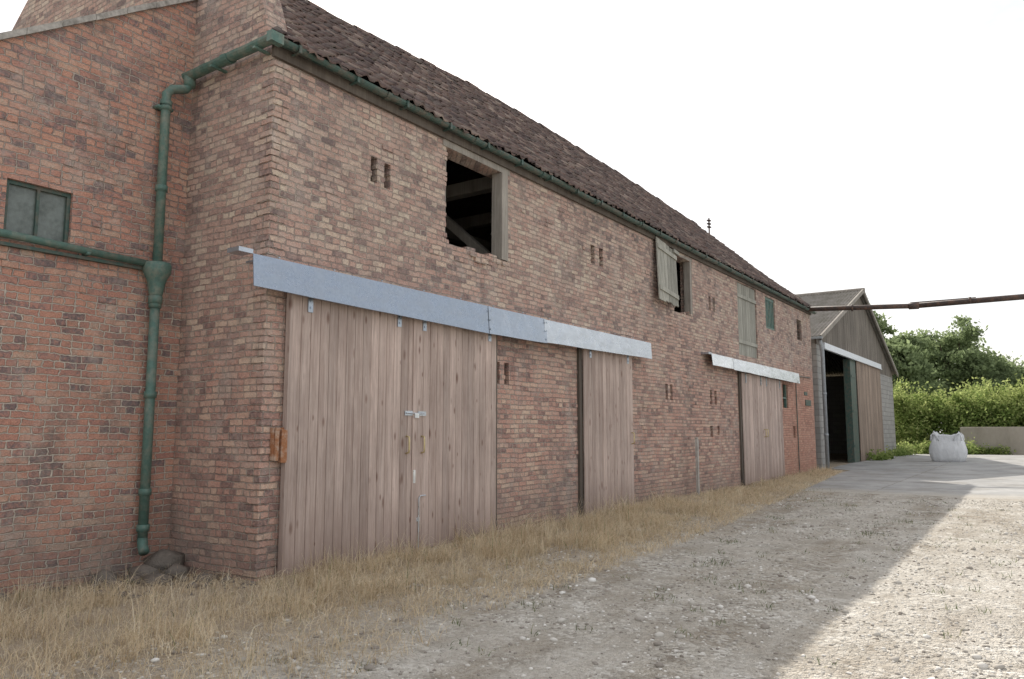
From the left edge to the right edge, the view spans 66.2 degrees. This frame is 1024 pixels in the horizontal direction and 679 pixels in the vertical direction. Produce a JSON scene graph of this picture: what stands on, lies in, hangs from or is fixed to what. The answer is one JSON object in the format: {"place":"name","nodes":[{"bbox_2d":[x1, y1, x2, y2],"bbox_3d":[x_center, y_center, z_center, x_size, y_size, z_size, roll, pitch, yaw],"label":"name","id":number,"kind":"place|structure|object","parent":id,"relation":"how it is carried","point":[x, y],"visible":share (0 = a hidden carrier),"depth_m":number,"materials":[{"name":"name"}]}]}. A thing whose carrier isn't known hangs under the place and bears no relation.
{"place":"outdoors","nodes":[
{"label":"outdoors","id":0,"kind":"place"},
{"bbox_2d":[0,462,843,678],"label":"dry grass","id":1,"kind":"structure","parent":0,"point":[627,517],"depth_m":7.72,"materials":[{"name":"plant"}]},
{"bbox_2d":[0,445,1023,678],"bbox_3d":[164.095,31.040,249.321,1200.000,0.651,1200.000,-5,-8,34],"label":"gravel ground","id":2,"kind":"structure","parent":0,"point":[818,639],"depth_m":6.88,"materials":[{"name":"grey gravel"}]},
{"bbox_2d":[0,0,195,594],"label":"brick outbuilding","id":3,"kind":"structure","parent":2,"relation":"on","point":[95,113],"depth_m":8.66,"materials":[{"name":"brick"}]},
{"bbox_2d":[6,184,65,241],"bbox_3d":[-5.052,-1.329,8.323,0.010,0.530,0.600,-5,-8,34],"label":"window glass","id":4,"kind":"structure","parent":3,"relation":"in","point":[21,200],"depth_m":8.31,"materials":[{"name":"grey glass"}]},
{"bbox_2d":[3,179,70,242],"bbox_3d":[-5.047,-1.334,8.321,0.080,0.576,0.656,-5,-8,34],"label":"window frame","id":5,"kind":"structure","parent":3,"relation":"in","point":[68,196],"depth_m":8.32,"materials":[{"name":"green paint"}]},
{"bbox_2d":[0,549,257,602],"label":"rubble pile","id":6,"kind":"object","parent":2,"relation":"on","point":[155,562],"visible":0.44,"depth_m":8.37,"materials":[{"name":"grey stone"}]},
{"bbox_2d":[12,0,816,580],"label":"brick barn","id":7,"kind":"structure","parent":2,"relation":"on","point":[422,298],"depth_m":10.87,"materials":[{"name":"brick"}]},
{"bbox_2d":[277,293,784,577],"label":"sliding doors","id":8,"kind":"structure","parent":7,"relation":"in","point":[352,375],"depth_m":10.22,"materials":[{"name":"brown wood"}]},
{"bbox_2d":[443,138,692,316],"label":"window frames","id":9,"kind":"structure","parent":7,"relation":"in","point":[499,180],"depth_m":12.60,"materials":[{"name":"grey wood"}]},
{"bbox_2d":[737,282,757,358],"bbox_3d":[6.751,-0.523,22.579,0.060,2.055,1.680,-5,-8,34],"label":"loft door","id":10,"kind":"structure","parent":7,"relation":"in","point":[746,301],"depth_m":22.59,"materials":[{"name":"grey wood"}]},
{"bbox_2d":[765,297,786,407],"bbox_3d":[8.300,0.451,24.812,0.090,3.380,2.100,-5,-8,34],"label":"green vent window","id":11,"kind":"structure","parent":7,"relation":"in","point":[769,310],"depth_m":24.64,"materials":[{"name":"paint"}]},
{"bbox_2d":[805,294,1023,311],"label":"overhead pipe","id":12,"kind":"object","parent":7,"relation":"attached to","point":[937,303],"visible":0.94,"depth_m":26.45,"materials":[{"name":"metal"}]},
{"bbox_2d":[26,493,1023,678],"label":"loose stones","id":13,"kind":"object","parent":2,"relation":"on","point":[764,625],"visible":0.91,"depth_m":7.07,"materials":[{"name":"gravel"}]},
{"bbox_2d":[121,487,1016,673],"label":"sparse weeds","id":14,"kind":"object","parent":2,"relation":"on","point":[741,581],"visible":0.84,"depth_m":8.03,"materials":[{"name":"plant"}]},
{"bbox_2d":[695,437,699,495],"bbox_3d":[4.260,2.981,18.025,0.059,1.460,0.081,-6,-9,39],"label":"wooden stake","id":15,"kind":"object","parent":2,"relation":"on","point":[697,464],"visible":0.82,"depth_m":18.01,"materials":[{"name":"grey wood"}]},
{"bbox_2d":[795,288,897,468],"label":"farm shed","id":16,"kind":"structure","parent":2,"relation":"on","point":[854,369],"depth_m":35.95,"materials":[{"name":"grey wood"}]},
{"bbox_2d":[843,359,859,462],"bbox_3d":[13.421,2.928,32.154,0.300,4.600,5.800,-5,-8,34],"label":"green steel door","id":17,"kind":"structure","parent":16,"relation":"in","point":[851,411],"depth_m":33.74,"materials":[{"name":"paint"}]},
{"bbox_2d":[856,361,883,461],"bbox_3d":[16.863,3.438,36.859,0.032,4.459,5.698,-5,-8,34],"label":"timber sliding door","id":18,"kind":"structure","parent":16,"relation":"in","point":[868,377],"depth_m":36.51,"materials":[{"name":"brown wood"}]},
{"bbox_2d":[873,311,896,342],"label":"broadleaf tree","id":19,"kind":"object","parent":2,"relation":"on","point":[884,327],"visible":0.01,"depth_m":65.83,"materials":[{"name":"green plant"}]},
{"bbox_2d":[885,337,936,397],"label":"broadleaf tree","id":20,"kind":"object","parent":2,"relation":"on","point":[909,364],"visible":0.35,"depth_m":58.84,"materials":[{"name":"green plant"}]},
{"bbox_2d":[887,330,947,394],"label":"broadleaf tree","id":21,"kind":"object","parent":2,"relation":"on","point":[918,340],"visible":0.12,"depth_m":69.62,"materials":[{"name":"green plant"}]},
{"bbox_2d":[866,437,1015,460],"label":"weeds by hedge","id":22,"kind":"object","parent":2,"relation":"on","point":[904,449],"visible":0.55,"depth_m":41.37,"materials":[{"name":"green plant"}]},
{"bbox_2d":[892,373,1023,446],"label":"bramble hedge","id":23,"kind":"object","parent":2,"relation":"on","point":[919,417],"visible":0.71,"depth_m":45.10,"materials":[{"name":"green plant"}]},
{"bbox_2d":[916,314,1023,426],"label":"broadleaf tree","id":24,"kind":"object","parent":2,"relation":"on","point":[963,355],"visible":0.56,"depth_m":76.81,"materials":[{"name":"green plant"}]},
{"bbox_2d":[960,427,1023,454],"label":"concrete wall","id":25,"kind":"structure","parent":2,"relation":"on","point":[1011,437],"depth_m":41.84,"materials":[{"name":"grey concrete"}]},
{"bbox_2d":[993,351,1023,391],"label":"broadleaf tree","id":26,"kind":"object","parent":2,"relation":"on","point":[1021,367],"visible":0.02,"depth_m":78.90,"materials":[{"name":"green plant"}]},
{"bbox_2d":[0,0,1023,433],"label":"sky","id":27,"kind":"structure","parent":0,"point":[876,146],"materials":[{"name":"white"}]},
{"bbox_2d":[782,454,1023,498],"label":"concrete apron","id":28,"kind":"object","parent":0,"point":[989,476],"visible":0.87,"depth_m":23.68,"materials":[{"name":"grey concrete"}]},
{"bbox_2d":[929,431,967,461],"bbox_3d":[18.831,4.608,33.943,1.440,1.326,1.338,-5,-8,34],"label":"bulk bag","id":29,"kind":"object","parent":28,"relation":"on","point":[947,448],"visible":0.99,"depth_m":33.44,"materials":[{"name":"white fabric"}]}
]}

